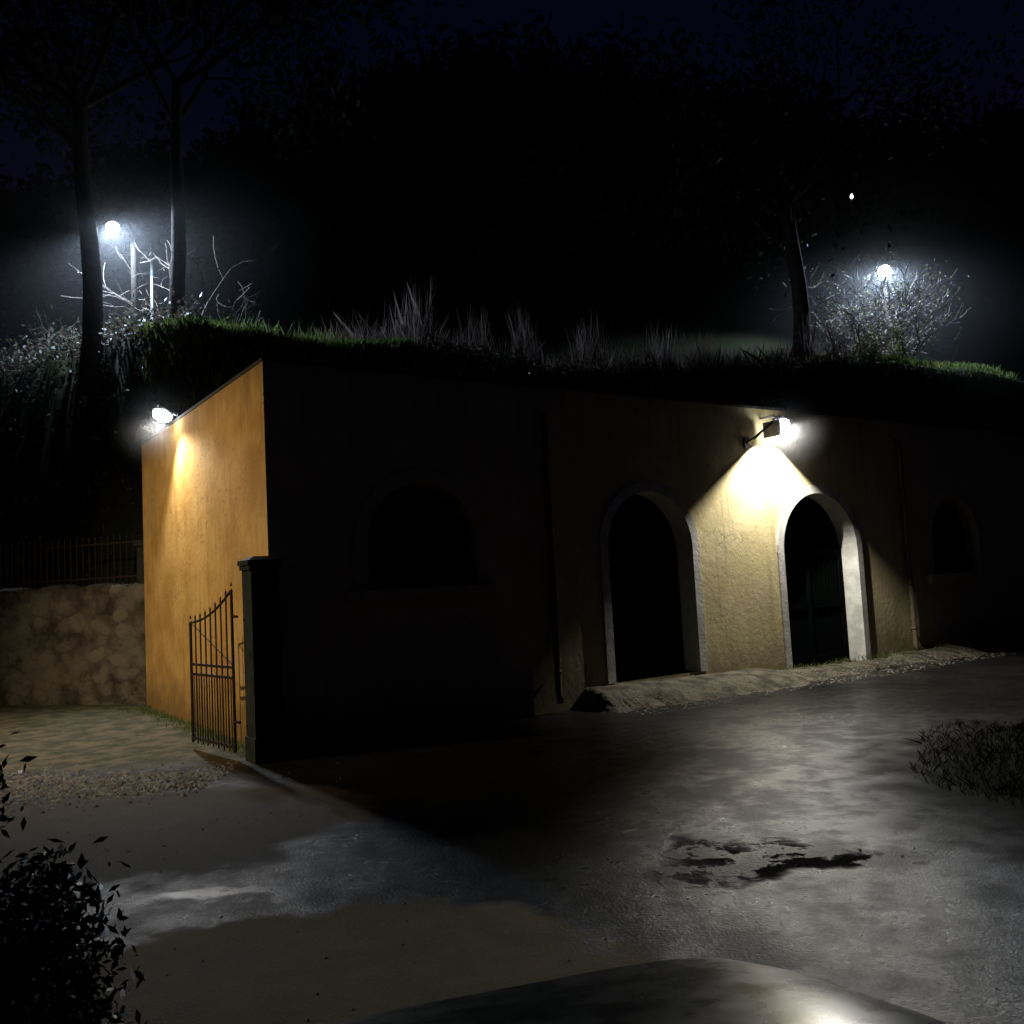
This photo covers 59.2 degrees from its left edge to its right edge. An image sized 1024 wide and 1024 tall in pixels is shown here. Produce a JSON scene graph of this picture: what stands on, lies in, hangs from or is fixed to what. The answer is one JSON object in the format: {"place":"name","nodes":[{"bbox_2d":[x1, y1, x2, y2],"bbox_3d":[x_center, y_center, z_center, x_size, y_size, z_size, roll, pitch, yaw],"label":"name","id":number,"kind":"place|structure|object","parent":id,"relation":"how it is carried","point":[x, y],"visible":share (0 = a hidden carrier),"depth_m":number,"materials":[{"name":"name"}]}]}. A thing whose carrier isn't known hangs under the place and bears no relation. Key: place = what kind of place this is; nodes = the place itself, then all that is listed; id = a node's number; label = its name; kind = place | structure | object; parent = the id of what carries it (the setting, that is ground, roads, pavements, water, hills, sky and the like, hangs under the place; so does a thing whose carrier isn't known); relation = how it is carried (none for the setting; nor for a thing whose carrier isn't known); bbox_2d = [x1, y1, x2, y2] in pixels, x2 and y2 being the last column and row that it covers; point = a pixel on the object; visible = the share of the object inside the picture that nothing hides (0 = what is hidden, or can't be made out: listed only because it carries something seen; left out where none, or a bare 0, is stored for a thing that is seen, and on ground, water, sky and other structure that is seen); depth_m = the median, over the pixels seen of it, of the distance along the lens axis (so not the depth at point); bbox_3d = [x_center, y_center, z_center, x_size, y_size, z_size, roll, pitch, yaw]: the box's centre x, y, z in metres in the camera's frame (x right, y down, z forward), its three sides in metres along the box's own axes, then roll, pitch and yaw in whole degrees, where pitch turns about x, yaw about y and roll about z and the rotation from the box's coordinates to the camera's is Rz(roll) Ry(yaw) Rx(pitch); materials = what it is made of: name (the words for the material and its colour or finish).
{"place":"outdoors","nodes":[
{"label":"outdoors","id":0,"kind":"place"},
{"bbox_2d":[133,541,143,583],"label":"stone wall pier","id":1,"kind":"structure","parent":0,"point":[140,561],"depth_m":15.29,"materials":[{"name":"grey stone"}]},
{"bbox_2d":[0,646,1014,1020],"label":"gravel","id":2,"kind":"structure","parent":0,"point":[114,782],"depth_m":8.58,"materials":[{"name":"grey gravel"}]},
{"bbox_2d":[0,640,1023,1023],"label":"ground","id":3,"kind":"structure","parent":0,"point":[684,820],"depth_m":5.72,"materials":[{"name":"grey asphalt"}]},
{"bbox_2d":[0,731,37,837],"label":"laurel bush","id":4,"kind":"object","parent":3,"relation":"on","point":[4,818],"visible":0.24,"depth_m":3.89,"materials":[{"name":"green plant"}]},
{"bbox_2d":[0,836,146,1023],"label":"laurel bush","id":5,"kind":"object","parent":3,"relation":"on","point":[42,981],"visible":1,"depth_m":2.95,"materials":[{"name":"green plant"}]},
{"bbox_2d":[0,582,146,704],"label":"stone wall","id":6,"kind":"structure","parent":3,"relation":"on","point":[67,644],"depth_m":15.65,"materials":[{"name":"stone"}]},
{"bbox_2d":[0,532,142,589],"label":"railing fence","id":7,"kind":"object","parent":6,"relation":"on","point":[70,579],"visible":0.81,"depth_m":16.18,"materials":[{"name":"metal"}]},
{"bbox_2d":[123,704,244,753],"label":"wall foot weeds","id":8,"kind":"object","parent":3,"relation":"on","point":[162,714],"depth_m":12.38,"materials":[{"name":"green plant"}]},
{"bbox_2d":[142,362,267,743],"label":"side wall","id":9,"kind":"structure","parent":3,"relation":"on","point":[205,529],"depth_m":11.91,"materials":[{"name":"paint"}]},
{"bbox_2d":[189,583,240,752],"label":"iron gate","id":10,"kind":"structure","parent":3,"relation":"on","point":[233,696],"depth_m":9.88,"materials":[{"name":"black metal"}]},
{"bbox_2d":[242,569,284,764],"bbox_3d":[-2.618,1.621,9.458,0.310,2.030,0.320,0,-5,-34],"label":"shaft","id":11,"kind":"object","parent":3,"relation":"on","point":[264,740],"visible":0.86,"depth_m":9.35,"materials":[{"name":"stone"}]},
{"bbox_2d":[237,556,280,570],"bbox_3d":[-2.673,0.539,9.527,0.355,0.140,0.352,0,-5,-34],"label":"cap","id":12,"kind":"object","parent":11,"relation":"on","point":[259,562],"visible":0.95,"depth_m":9.41,"materials":[{"name":"concrete"}]},
{"bbox_2d":[262,361,1023,753],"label":"front wall","id":13,"kind":"structure","parent":3,"relation":"on","point":[342,445],"depth_m":11.88,"materials":[{"name":"paint"}]},
{"bbox_2d":[368,484,471,589],"bbox_3d":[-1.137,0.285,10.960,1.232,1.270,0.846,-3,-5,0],"label":"window bars","id":14,"kind":"object","parent":13,"relation":"attached to","point":[393,529],"depth_m":10.95,"materials":[{"name":"black metal"}]},
{"bbox_2d":[354,469,489,590],"bbox_3d":[-1.147,0.207,10.974,1.800,1.430,0.300,0,-5,-34],"label":"arch surround","id":15,"kind":"object","parent":13,"relation":"attached to","point":[464,504],"visible":0.99,"depth_m":11.08,"materials":[{"name":"paint"}]},
{"bbox_2d":[368,485,466,589],"bbox_3d":[-1.221,0.300,11.083,1.480,1.270,0.001,0,-5,-34],"label":"opening infill","id":16,"kind":"object","parent":15,"relation":"attached to","point":[400,544],"visible":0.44,"depth_m":11.11,"materials":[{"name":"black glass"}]},
{"bbox_2d":[346,584,502,605],"bbox_3d":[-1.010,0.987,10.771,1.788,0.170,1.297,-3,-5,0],"label":"window sill","id":17,"kind":"structure","parent":13,"relation":"attached to","point":[393,596],"depth_m":10.66,"materials":[{"name":"black"}]},
{"bbox_2d":[538,410,563,703],"bbox_3d":[0.498,0.556,11.848,0.106,3.880,0.211,0,-5,-30],"label":"downpipe","id":18,"kind":"object","parent":13,"relation":"attached to","point":[554,609],"visible":1,"depth_m":11.78,"materials":[{"name":"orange metal"}]},
{"bbox_2d":[599,482,707,683],"bbox_3d":[1.917,0.964,12.993,1.900,2.780,0.375,0,-5,-34],"label":"arch surround","id":19,"kind":"object","parent":13,"relation":"attached to","point":[670,504],"visible":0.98,"depth_m":13.29,"materials":[{"name":"white paint"}]},
{"bbox_2d":[608,494,680,678],"bbox_3d":[1.822,1.050,13.133,1.620,2.640,0.001,0,-5,-34],"label":"opening infill","id":20,"kind":"object","parent":19,"relation":"attached to","point":[647,587],"visible":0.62,"depth_m":13.20,"materials":[{"name":"black paint"}]},
{"bbox_2d":[608,495,684,676],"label":"door leaves","id":21,"kind":"object","parent":19,"relation":"attached to","point":[639,606],"visible":0.77,"depth_m":13.16,"materials":[{"name":"green paint"}]},
{"bbox_2d":[743,414,790,448],"bbox_3d":[4.031,-1.278,14.231,0.668,0.516,0.452,0,-5,-34],"label":"wall floodlight","id":22,"kind":"object","parent":13,"relation":"attached to","point":[778,427],"depth_m":14.21,"materials":[{"name":"metal"}]},
{"bbox_2d":[776,485,871,668],"bbox_3d":[5.076,1.061,15.123,2.200,3.010,0.375,0,-5,-34],"label":"arch surround","id":23,"kind":"object","parent":13,"relation":"attached to","point":[834,505],"visible":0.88,"depth_m":15.51,"materials":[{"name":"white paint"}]},
{"bbox_2d":[784,496,845,667],"bbox_3d":[4.981,1.148,15.264,1.920,2.870,0.001,0,-5,-34],"label":"opening infill","id":24,"kind":"object","parent":23,"relation":"attached to","point":[815,582],"visible":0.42,"depth_m":15.40,"materials":[{"name":"black paint"}]},
{"bbox_2d":[784,498,849,665],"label":"door leaves","id":25,"kind":"object","parent":23,"relation":"attached to","point":[809,605],"visible":0.59,"depth_m":15.30,"materials":[{"name":"green paint"}]},
{"bbox_2d":[893,438,919,650],"bbox_3d":[7.129,0.563,16.342,0.106,3.880,0.211,0,-5,-30],"label":"downpipe","id":26,"kind":"object","parent":13,"relation":"attached to","point":[910,583],"visible":1,"depth_m":16.28,"materials":[{"name":"orange metal"}]},
{"bbox_2d":[932,498,973,573],"bbox_3d":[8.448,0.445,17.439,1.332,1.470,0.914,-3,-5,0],"label":"window bars","id":27,"kind":"object","parent":13,"relation":"attached to","point":[953,535],"depth_m":17.49,"materials":[{"name":"black metal"}]},
{"bbox_2d":[926,488,985,574],"bbox_3d":[8.438,0.366,17.454,1.920,1.630,0.300,0,-5,-34],"label":"arch surround","id":28,"kind":"object","parent":13,"relation":"attached to","point":[963,502],"visible":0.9,"depth_m":17.76,"materials":[{"name":"paint"}]},
{"bbox_2d":[932,500,966,573],"bbox_3d":[8.364,0.459,17.563,1.600,1.470,0.001,0,-5,-34],"label":"opening infill","id":29,"kind":"object","parent":28,"relation":"attached to","point":[941,539],"visible":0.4,"depth_m":17.69,"materials":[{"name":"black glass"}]},
{"bbox_2d":[926,571,994,583],"bbox_3d":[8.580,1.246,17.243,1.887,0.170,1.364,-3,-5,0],"label":"window sill","id":30,"kind":"structure","parent":13,"relation":"attached to","point":[957,577],"depth_m":17.11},
{"bbox_2d":[340,958,946,1023],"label":"parked car","id":31,"kind":"object","parent":3,"relation":"on","point":[703,991],"visible":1,"depth_m":1.87,"materials":[{"name":"black paint"}]},
{"bbox_2d":[0,122,1023,588],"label":"hill","id":32,"kind":"structure","parent":0,"point":[690,286],"depth_m":41.59,"materials":[{"name":"plant"}]},
{"bbox_2d":[0,304,80,370],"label":"shrub","id":33,"kind":"object","parent":32,"relation":"on","point":[38,328],"visible":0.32,"depth_m":20.79,"materials":[{"name":"green plant"}]},
{"bbox_2d":[0,285,212,588],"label":"bank shrubs","id":34,"kind":"object","parent":32,"relation":"on","point":[61,351],"visible":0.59,"depth_m":18.38,"materials":[{"name":"green plant"}]},
{"bbox_2d":[106,222,137,325],"bbox_3d":[-8.307,-4.673,19.299,0.294,2.961,0.764,-6,-5,30],"label":"street lamp","id":35,"kind":"object","parent":32,"relation":"on","point":[112,227],"visible":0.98,"depth_m":19.58,"materials":[{"name":"metal"}]},
{"bbox_2d":[150,252,152,319],"bbox_3d":[-8.290,-4.613,20.759,0.095,2.793,0.070,-3,-5,0],"label":"white post","id":36,"kind":"object","parent":32,"relation":"on","point":[151,285],"visible":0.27,"depth_m":20.79,"materials":[{"name":"white metal"}]},
{"bbox_2d":[63,236,275,328],"bbox_3d":[-7.354,-4.780,19.917,4.297,2.955,4.568,-2,-5,-14],"label":"bare tree","id":37,"kind":"object","parent":32,"relation":"on","point":[202,314],"visible":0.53,"depth_m":19.35,"materials":[{"name":"grey plant"}]},
{"bbox_2d":[0,0,398,395],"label":"tall tree","id":38,"kind":"object","parent":32,"relation":"on","point":[77,116],"visible":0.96,"depth_m":20.20,"materials":[{"name":"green plant"}]},
{"bbox_2d":[14,0,465,320],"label":"tall tree","id":39,"kind":"object","parent":32,"relation":"on","point":[176,112],"visible":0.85,"depth_m":19.91,"materials":[{"name":"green plant"}]},
{"bbox_2d":[193,309,353,340],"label":"tall weeds","id":40,"kind":"object","parent":32,"relation":"on","point":[308,331],"visible":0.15,"depth_m":18.89,"materials":[{"name":"green plant"}]},
{"bbox_2d":[0,9,1023,344],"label":"hillside forest","id":41,"kind":"object","parent":32,"relation":"on","point":[550,113],"visible":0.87,"depth_m":52.09,"materials":[{"name":"green plant"}]},
{"bbox_2d":[70,322,1023,581],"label":"bank ivy","id":42,"kind":"object","parent":32,"relation":"on","point":[827,358],"visible":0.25,"depth_m":22.87,"materials":[{"name":"green plant"}]},
{"bbox_2d":[121,313,1023,438],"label":"short grass","id":43,"kind":"structure","parent":32,"relation":"on","point":[233,331],"depth_m":18.08,"materials":[{"name":"green plant"}]},
{"bbox_2d":[300,308,892,377],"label":"dry reeds","id":44,"kind":"object","parent":32,"relation":"on","point":[722,362],"visible":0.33,"depth_m":24.25,"materials":[{"name":"plant"}]},
{"bbox_2d":[384,280,848,376],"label":"tall reeds","id":45,"kind":"object","parent":32,"relation":"on","point":[516,338],"visible":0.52,"depth_m":22.84,"materials":[{"name":"green plant"}]},
{"bbox_2d":[582,0,1023,361],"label":"tall tree","id":46,"kind":"object","parent":32,"relation":"on","point":[787,223],"visible":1,"depth_m":28.54,"materials":[{"name":"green plant"}]},
{"bbox_2d":[850,194,862,326],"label":"distant hill lamp","id":47,"kind":"object","parent":32,"relation":"on","point":[854,238],"visible":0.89,"depth_m":41.05,"materials":[{"name":"white metal"}]},
{"bbox_2d":[810,302,917,382],"bbox_3d":[11.344,-5.135,30.212,3.715,3.327,3.424,-3,-5,0],"label":"bush","id":48,"kind":"object","parent":32,"relation":"on","point":[855,336],"visible":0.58,"depth_m":29.64,"materials":[{"name":"green plant"}]},
{"bbox_2d":[760,239,968,359],"bbox_3d":[12.449,-6.876,31.947,6.708,6.107,7.630,-3,-5,0],"label":"bare tree","id":49,"kind":"object","parent":32,"relation":"on","point":[875,313],"visible":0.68,"depth_m":31.46,"materials":[{"name":"grey plant"}]},
{"bbox_2d":[849,318,911,358],"bbox_3d":[12.859,-5.539,31.280,2.470,1.941,2.398,-3,-5,0],"label":"leafy shrub","id":50,"kind":"object","parent":32,"relation":"on","point":[900,353],"visible":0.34,"depth_m":30.86,"materials":[{"name":"green plant"}]},
{"bbox_2d":[878,265,891,350],"bbox_3d":[14.076,-6.979,33.812,0.493,4.470,0.800,-3,-5,0],"label":"street lamp","id":51,"kind":"object","parent":32,"relation":"on","point":[883,274],"visible":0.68,"depth_m":33.77,"materials":[{"name":"metal"}]},
{"bbox_2d":[819,273,978,368],"bbox_3d":[13.317,-6.576,31.678,3.858,4.101,5.768,1,-6,-39],"label":"bare tree","id":52,"kind":"object","parent":32,"relation":"on","point":[916,327],"visible":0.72,"depth_m":31.13,"materials":[{"name":"grey plant"}]},
{"bbox_2d":[0,0,1023,204],"label":"sky","id":53,"kind":"structure","parent":0,"point":[573,19],"materials":[{"name":"black"}]},
{"bbox_2d":[129,318,1002,398],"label":"terrace grass","id":54,"kind":"structure","parent":0,"point":[767,367],"depth_m":23.46,"materials":[{"name":"green plant"}]},
{"bbox_2d":[575,668,808,713],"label":"pavement","id":55,"kind":"structure","parent":0,"point":[618,698],"depth_m":12.28,"materials":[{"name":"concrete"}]},
{"bbox_2d":[776,658,905,681],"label":"pavement","id":56,"kind":"structure","parent":0,"point":[831,668],"depth_m":14.39,"materials":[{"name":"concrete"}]},
{"bbox_2d":[759,642,948,670],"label":"pavement weeds","id":57,"kind":"object","parent":56,"relation":"on","point":[842,661],"visible":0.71,"depth_m":15.14,"materials":[{"name":"green plant"}]},
{"bbox_2d":[888,645,986,662],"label":"pavement","id":58,"kind":"structure","parent":0,"point":[938,654],"depth_m":15.85,"materials":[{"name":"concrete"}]},
{"bbox_2d":[902,716,1023,803],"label":"bush","id":59,"kind":"object","parent":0,"point":[1001,761],"depth_m":7.53,"materials":[{"name":"green plant"}]},
{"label":"rear walls","id":60,"kind":"object","parent":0,"visible":0},
{"bbox_2d":[141,357,1023,445],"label":"roof coping","id":61,"kind":"object","parent":60,"relation":"on","point":[247,369],"visible":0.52,"depth_m":12.28,"materials":[{"name":"grey concrete"}]},
{"bbox_2d":[153,404,178,421],"bbox_3d":[-4.958,-1.422,12.927,0.359,0.270,0.231,0,-5,-30],"label":"wall floodlight","id":62,"kind":"object","parent":61,"relation":"attached to","point":[161,413],"depth_m":12.83,"materials":[{"name":"metal"}]}
]}

